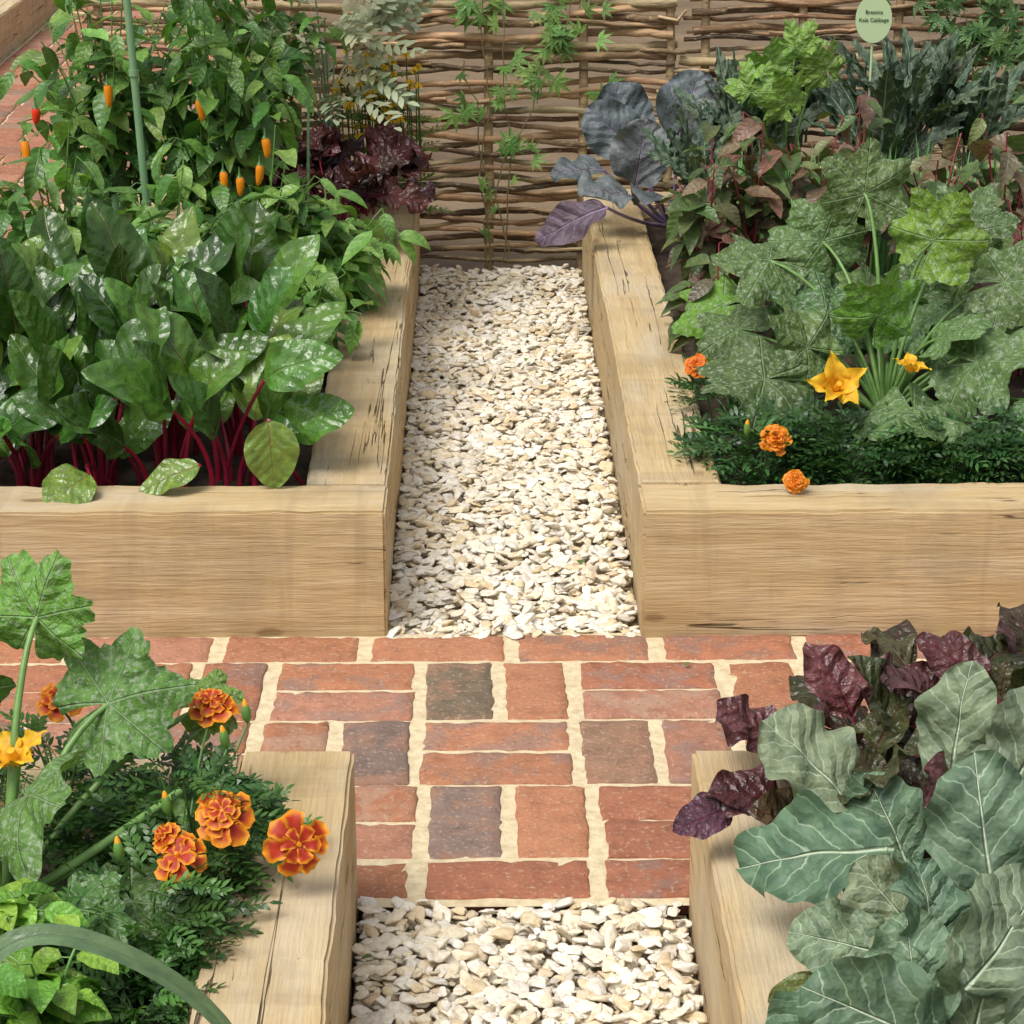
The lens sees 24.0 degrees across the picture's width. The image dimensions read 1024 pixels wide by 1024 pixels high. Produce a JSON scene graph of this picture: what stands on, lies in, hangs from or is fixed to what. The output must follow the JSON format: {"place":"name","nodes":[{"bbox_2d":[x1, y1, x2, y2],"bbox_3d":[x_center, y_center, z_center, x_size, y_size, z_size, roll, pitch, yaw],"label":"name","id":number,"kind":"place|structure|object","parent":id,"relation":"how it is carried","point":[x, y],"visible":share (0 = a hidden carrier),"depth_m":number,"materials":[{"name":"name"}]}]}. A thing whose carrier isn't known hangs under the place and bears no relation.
{"place":"outdoors","nodes":[
{"label":"outdoors","id":0,"kind":"place"},
{"bbox_2d":[3,314,63,385],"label":"chard plant","id":1,"kind":"object","parent":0,"point":[5,355],"visible":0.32,"depth_m":4.27,"materials":[{"name":"green plant"}]},
{"bbox_2d":[0,0,264,237],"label":"brick path","id":2,"kind":"structure","parent":0,"point":[11,135],"depth_m":8.68,"materials":[{"name":"red brick"}]},
{"bbox_2d":[0,633,991,917],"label":"brick path","id":3,"kind":"structure","parent":0,"point":[498,771],"depth_m":3.62,"materials":[{"name":"red brick"}]},
{"bbox_2d":[361,281,689,959],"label":"fallen leaves","id":4,"kind":"object","parent":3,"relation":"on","point":[581,563],"visible":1,"depth_m":4.27,"materials":[{"name":"brown plant"}]},
{"bbox_2d":[387,264,639,638],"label":"gravel path","id":5,"kind":"structure","parent":0,"point":[508,516],"depth_m":4.78,"materials":[{"name":"beige gravel"}]},
{"bbox_2d":[347,896,706,1023],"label":"gravel path","id":6,"kind":"structure","parent":0,"point":[610,961],"depth_m":2.98,"materials":[{"name":"beige gravel"}]},
{"bbox_2d":[276,0,1023,1019],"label":"ground","id":7,"kind":"structure","parent":0,"point":[684,26],"depth_m":9.27,"materials":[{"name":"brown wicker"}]},
{"bbox_2d":[0,0,58,62],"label":"raised bed","id":8,"kind":"object","parent":7,"relation":"on","point":[22,22],"visible":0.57,"depth_m":10.00,"materials":[{"name":"brown wood"}]},
{"bbox_2d":[0,751,358,1023],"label":"raised bed","id":9,"kind":"object","parent":7,"relation":"on","point":[294,963],"visible":0.19,"depth_m":2.69,"materials":[{"name":"brown wood"}]},
{"bbox_2d":[0,877,126,1023],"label":"basil plant","id":10,"kind":"object","parent":9,"relation":"on","point":[36,987],"visible":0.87,"depth_m":2.44,"materials":[{"name":"green plant"}]},
{"bbox_2d":[0,923,231,1023],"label":"leek plant","id":11,"kind":"object","parent":9,"relation":"on","point":[150,967],"visible":1,"depth_m":2.25,"materials":[{"name":"green plant"}]},
{"bbox_2d":[0,549,252,956],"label":"courgette plant","id":12,"kind":"object","parent":9,"relation":"on","point":[132,688],"visible":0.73,"depth_m":2.79,"materials":[{"name":"green plant"}]},
{"bbox_2d":[0,682,329,1023],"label":"marigold plant","id":13,"kind":"object","parent":9,"relation":"on","point":[228,820],"visible":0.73,"depth_m":2.69,"materials":[{"name":"green plant"}]},
{"bbox_2d":[0,194,419,637],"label":"raised bed","id":14,"kind":"object","parent":7,"relation":"on","point":[200,556],"visible":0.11,"depth_m":3.97,"materials":[{"name":"brown wood"}]},
{"bbox_2d":[0,360,83,460],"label":"chard plant","id":15,"kind":"object","parent":14,"relation":"on","point":[22,426],"visible":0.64,"depth_m":4.12,"materials":[{"name":"green plant"}]},
{"bbox_2d":[20,235,84,301],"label":"chard plant","id":16,"kind":"object","parent":14,"relation":"on","point":[67,272],"visible":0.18,"depth_m":4.46,"materials":[{"name":"green plant"}]},
{"bbox_2d":[0,247,111,464],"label":"chard plant","id":17,"kind":"object","parent":14,"relation":"on","point":[15,274],"visible":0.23,"depth_m":4.19,"materials":[{"name":"green plant"}]},
{"bbox_2d":[0,333,118,487],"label":"chard plant","id":18,"kind":"object","parent":14,"relation":"on","point":[104,406],"visible":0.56,"depth_m":4.12,"materials":[{"name":"green plant"}]},
{"bbox_2d":[0,119,169,259],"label":"chilli plant","id":19,"kind":"object","parent":14,"relation":"on","point":[37,174],"visible":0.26,"depth_m":4.86,"materials":[{"name":"green plant"}]},
{"bbox_2d":[8,264,172,460],"bbox_3d":[-0.753,-0.269,4.286,0.279,0.358,0.314,7,21,18],"label":"chard plant","id":20,"kind":"object","parent":14,"relation":"on","point":[41,326],"visible":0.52,"depth_m":4.22,"materials":[{"name":"green plant"}]},
{"bbox_2d":[8,306,177,485],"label":"chard plant","id":21,"kind":"object","parent":14,"relation":"on","point":[141,431],"visible":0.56,"depth_m":4.14,"materials":[{"name":"green plant"}]},
{"bbox_2d":[0,206,187,386],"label":"chard plant","id":22,"kind":"object","parent":14,"relation":"on","point":[47,223],"visible":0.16,"depth_m":4.56,"materials":[{"name":"green plant"}]},
{"bbox_2d":[0,0,217,221],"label":"chilli plant","id":23,"kind":"object","parent":14,"relation":"on","point":[115,137],"visible":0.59,"depth_m":5.19,"materials":[{"name":"green plant"}]},
{"bbox_2d":[111,194,118,209],"bbox_3d":[-0.801,-0.460,4.921,0.019,0.380,0.019,0,20,-1],"label":"garden cane","id":24,"kind":"object","parent":14,"relation":"on","point":[115,203],"visible":0.21,"depth_m":4.86,"materials":[{"name":"green"}]},
{"bbox_2d":[11,339,250,486],"bbox_3d":[-0.658,-0.189,4.158,0.400,0.293,0.308,-6,21,-17],"label":"chard plant","id":25,"kind":"object","parent":14,"relation":"on","point":[215,375],"visible":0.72,"depth_m":4.08,"materials":[{"name":"green plant"}]},
{"bbox_2d":[123,0,151,206],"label":"garden cane","id":26,"kind":"object","parent":14,"relation":"on","point":[133,72],"visible":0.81,"depth_m":4.91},
{"bbox_2d":[81,192,259,324],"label":"chard plant","id":27,"kind":"object","parent":14,"relation":"on","point":[115,246],"visible":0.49,"depth_m":4.42,"materials":[{"name":"green plant"}]},
{"bbox_2d":[75,259,268,461],"bbox_3d":[-0.607,-0.275,4.326,0.361,0.342,0.267,0,20,-1],"label":"chard plant","id":28,"kind":"object","parent":14,"relation":"on","point":[110,303],"visible":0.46,"depth_m":4.23,"materials":[{"name":"green plant"}]},
{"bbox_2d":[78,159,286,251],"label":"chilli plant","id":29,"kind":"object","parent":14,"relation":"on","point":[147,216],"visible":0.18,"depth_m":4.83,"materials":[{"name":"green plant"}]},
{"bbox_2d":[192,7,198,136],"bbox_3d":[-0.715,-0.978,5.481,0.024,0.980,0.019,0,20,-1],"label":"garden cane","id":30,"kind":"object","parent":14,"relation":"on","point":[194,23],"visible":0.01,"depth_m":5.43,"materials":[{"name":"green"}]},
{"bbox_2d":[42,339,354,503],"bbox_3d":[-0.528,-0.144,4.048,0.530,0.273,0.196,-4,20,-12],"label":"chard plant","id":31,"kind":"object","parent":14,"relation":"on","point":[271,451],"visible":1,"depth_m":4.03,"materials":[{"name":"green plant"}]},
{"bbox_2d":[81,303,323,485],"bbox_3d":[-0.512,-0.189,4.128,0.342,0.313,0.341,5,20,13],"label":"chard plant","id":32,"kind":"object","parent":14,"relation":"on","point":[135,381],"visible":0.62,"depth_m":4.12,"materials":[{"name":"green plant"}]},
{"bbox_2d":[113,0,311,239],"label":"chilli plant","id":33,"kind":"object","parent":14,"relation":"on","point":[219,98],"visible":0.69,"depth_m":5.16,"materials":[{"name":"green plant"}]},
{"bbox_2d":[134,200,319,424],"bbox_3d":[-0.583,-0.366,4.461,0.365,0.423,0.339,15,24,35],"label":"chard plant","id":34,"kind":"object","parent":14,"relation":"on","point":[249,230],"visible":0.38,"depth_m":4.44,"materials":[{"name":"green plant"}]},
{"bbox_2d":[151,0,348,201],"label":"chilli plant","id":35,"kind":"object","parent":14,"relation":"on","point":[280,19],"visible":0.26,"depth_m":5.65,"materials":[{"name":"green plant"}]},
{"bbox_2d":[172,265,345,456],"bbox_3d":[-0.504,-0.278,4.319,0.302,0.353,0.426,13,23,32],"label":"chard plant","id":36,"kind":"object","parent":14,"relation":"on","point":[200,292],"visible":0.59,"depth_m":4.31,"materials":[{"name":"green plant"}]},
{"bbox_2d":[202,124,345,313],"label":"chilli plant","id":37,"kind":"object","parent":14,"relation":"on","point":[288,226],"visible":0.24,"depth_m":4.98,"materials":[{"name":"green plant"}]},
{"bbox_2d":[306,92,309,200],"bbox_3d":[-0.457,-0.686,5.377,0.026,0.500,0.008,0,20,-1],"label":"garden cane","id":38,"kind":"object","parent":14,"relation":"on","point":[308,129],"visible":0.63,"depth_m":5.32,"materials":[{"name":"green"}]},
{"bbox_2d":[222,0,434,198],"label":"artemisia plant","id":39,"kind":"object","parent":14,"relation":"on","point":[373,13],"visible":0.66,"depth_m":5.75,"materials":[{"name":"green plant"}]},
{"bbox_2d":[245,118,436,226],"bbox_3d":[-0.401,-0.793,5.643,0.521,0.225,0.478,-12,23,-30],"label":"red lettuce","id":40,"kind":"object","parent":14,"relation":"on","point":[394,154],"visible":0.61,"depth_m":5.64,"materials":[{"name":"purple plant"}]},
{"bbox_2d":[279,177,430,354],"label":"herb plant","id":41,"kind":"object","parent":14,"relation":"on","point":[351,274],"visible":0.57,"depth_m":5.05,"materials":[{"name":"green plant"}]},
{"bbox_2d":[302,48,454,213],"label":"yellow tagetes","id":42,"kind":"object","parent":14,"relation":"on","point":[359,117],"visible":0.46,"depth_m":5.94,"materials":[{"name":"green plant"}]},
{"bbox_2d":[71,0,687,276],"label":"wattle fence","id":43,"kind":"object","parent":7,"relation":"on","point":[644,26],"visible":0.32,"depth_m":6.26,"materials":[{"name":"brown wicker"}]},
{"bbox_2d":[436,0,625,268],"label":"climbing plant","id":44,"kind":"object","parent":43,"relation":"attached to","point":[557,38],"visible":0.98,"depth_m":6.18,"materials":[{"name":"green plant"}]},
{"bbox_2d":[582,189,1023,637],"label":"raised bed","id":45,"kind":"object","parent":7,"relation":"on","point":[710,554],"visible":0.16,"depth_m":3.97,"materials":[{"name":"brown wood"}]},
{"bbox_2d":[535,69,723,247],"bbox_3d":[0.268,-0.831,5.729,0.391,0.387,0.525,14,24,34],"label":"red cabbage","id":46,"kind":"object","parent":45,"relation":"on","point":[616,116],"visible":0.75,"depth_m":5.79,"materials":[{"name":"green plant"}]},
{"bbox_2d":[652,121,756,290],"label":"amaranth plant","id":47,"kind":"object","parent":45,"relation":"on","point":[689,206],"visible":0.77,"depth_m":4.94,"materials":[{"name":"green plant"}]},
{"bbox_2d":[655,234,769,355],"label":"amaranth plant","id":48,"kind":"object","parent":45,"relation":"on","point":[699,289],"visible":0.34,"depth_m":4.77,"materials":[{"name":"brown plant"}]},
{"bbox_2d":[641,102,785,192],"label":"kale plant","id":49,"kind":"object","parent":45,"relation":"on","point":[685,165],"visible":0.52,"depth_m":5.59,"materials":[{"name":"green plant"}]},
{"bbox_2d":[672,46,824,165],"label":"kale plant","id":50,"kind":"object","parent":45,"relation":"on","point":[728,104],"visible":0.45,"depth_m":5.71,"materials":[{"name":"green plant"}]},
{"bbox_2d":[705,111,805,332],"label":"amaranth plant","id":51,"kind":"object","parent":45,"relation":"on","point":[763,199],"visible":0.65,"depth_m":5.02,"materials":[{"name":"red plant"}]},
{"bbox_2d":[716,37,845,200],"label":"kale plant","id":52,"kind":"object","parent":45,"relation":"on","point":[813,98],"visible":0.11,"depth_m":5.86,"materials":[{"name":"green plant"}]},
{"bbox_2d":[724,17,846,176],"bbox_3d":[0.629,-0.866,5.642,0.176,0.561,0.275,17,25,39],"label":"lettuce","id":53,"kind":"object","parent":45,"relation":"on","point":[775,91],"visible":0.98,"depth_m":5.57,"materials":[{"name":"green plant"}]},
{"bbox_2d":[758,111,864,268],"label":"amaranth plant","id":54,"kind":"object","parent":45,"relation":"on","point":[803,180],"visible":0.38,"depth_m":5.04,"materials":[{"name":"brown plant"}]},
{"bbox_2d":[665,352,1023,494],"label":"marigold plant","id":55,"kind":"object","parent":45,"relation":"on","point":[809,445],"visible":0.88,"depth_m":4.13,"materials":[{"name":"green plant"}]},
{"bbox_2d":[671,137,1023,445],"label":"courgette plant","id":56,"kind":"object","parent":45,"relation":"on","point":[914,311],"visible":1,"depth_m":4.42,"materials":[{"name":"green plant"}]},
{"bbox_2d":[705,124,1020,302],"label":"plants","id":57,"kind":"object","parent":45,"relation":"on","point":[884,256],"visible":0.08,"depth_m":5.38,"materials":[{"name":"green plant"}]},
{"bbox_2d":[820,91,922,269],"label":"amaranth plant","id":58,"kind":"object","parent":45,"relation":"on","point":[870,107],"visible":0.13,"depth_m":5.09,"materials":[{"name":"brown plant"}]},
{"bbox_2d":[855,0,891,96],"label":"plant label","id":59,"kind":"object","parent":45,"relation":"on","point":[873,19],"visible":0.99,"depth_m":5.55,"materials":[{"name":"plastic"}]},
{"bbox_2d":[802,41,968,253],"bbox_3d":[0.852,-0.843,5.633,0.375,0.534,0.424,18,26,40],"label":"kale plant","id":60,"kind":"object","parent":45,"relation":"on","point":[904,129],"visible":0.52,"depth_m":5.55,"materials":[{"name":"green plant"}]},
{"bbox_2d":[826,27,1004,144],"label":"kale plant","id":61,"kind":"object","parent":45,"relation":"on","point":[927,90],"visible":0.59,"depth_m":5.70,"materials":[{"name":"green plant"}]},
{"bbox_2d":[881,133,984,255],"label":"amaranth plant","id":62,"kind":"object","parent":45,"relation":"on","point":[934,178],"visible":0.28,"depth_m":5.02,"materials":[{"name":"brown plant"}]},
{"bbox_2d":[901,41,1023,169],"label":"kale plant","id":63,"kind":"object","parent":45,"relation":"on","point":[991,105],"visible":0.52,"depth_m":5.73,"materials":[{"name":"green plant"}]},
{"bbox_2d":[948,113,1023,246],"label":"amaranth plant","id":64,"kind":"object","parent":45,"relation":"on","point":[1007,172],"visible":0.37,"depth_m":4.96,"materials":[{"name":"red plant"}]},
{"bbox_2d":[973,196,1023,378],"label":"amaranth plant","id":65,"kind":"object","parent":45,"relation":"on","point":[1008,242],"visible":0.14,"depth_m":4.71,"materials":[{"name":"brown plant"}]},
{"bbox_2d":[1005,95,1023,245],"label":"amaranth plant","id":66,"kind":"object","parent":45,"relation":"on","point":[1019,99],"visible":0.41,"depth_m":4.99,"materials":[{"name":"brown plant"}]},
{"bbox_2d":[689,751,950,1023],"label":"raised bed","id":67,"kind":"object","parent":7,"relation":"on","point":[745,960],"visible":0.08,"depth_m":2.71,"materials":[{"name":"brown wood"}]},
{"bbox_2d":[672,693,926,1002],"bbox_3d":[0.296,0.363,2.726,0.348,0.206,0.518,12,23,29],"label":"lettuce","id":68,"kind":"object","parent":67,"relation":"on","point":[700,815],"visible":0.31,"depth_m":2.78,"materials":[{"name":"purple plant"}]},
{"bbox_2d":[715,694,919,817],"bbox_3d":[0.371,0.308,2.905,0.264,0.188,0.317,0,20,-1],"label":"lettuce","id":69,"kind":"object","parent":67,"relation":"on","point":[738,718],"visible":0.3,"depth_m":2.87,"materials":[{"name":"purple plant"}]},
{"bbox_2d":[734,661,1023,906],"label":"broccoli plant","id":70,"kind":"object","parent":67,"relation":"on","point":[964,828],"visible":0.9,"depth_m":2.60,"materials":[{"name":"green plant"}]},
{"bbox_2d":[765,855,1023,1023],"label":"broccoli plant","id":71,"kind":"object","parent":67,"relation":"on","point":[885,939],"visible":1,"depth_m":2.38,"materials":[{"name":"green plant"}]},
{"bbox_2d":[789,619,1023,787],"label":"lettuce","id":72,"kind":"object","parent":67,"relation":"on","point":[830,681],"visible":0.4,"depth_m":2.90,"materials":[{"name":"purple plant"}]},
{"bbox_2d":[831,626,1023,808],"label":"lettuce","id":73,"kind":"object","parent":67,"relation":"on","point":[1005,676],"visible":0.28,"depth_m":2.87,"materials":[{"name":"purple plant"}]},
{"bbox_2d":[901,602,1023,755],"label":"lettuce","id":74,"kind":"object","parent":67,"relation":"on","point":[943,654],"visible":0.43,"depth_m":2.89,"materials":[{"name":"purple plant"}]},
{"bbox_2d":[671,0,1023,191],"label":"wattle fence","id":75,"kind":"object","parent":7,"relation":"on","point":[900,11],"visible":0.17,"depth_m":6.23,"materials":[{"name":"brown wicker"}]},
{"bbox_2d":[886,0,1023,169],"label":"climbing plant","id":76,"kind":"object","parent":75,"relation":"attached to","point":[989,34],"visible":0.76,"depth_m":6.16,"materials":[{"name":"green plant"}]}
]}

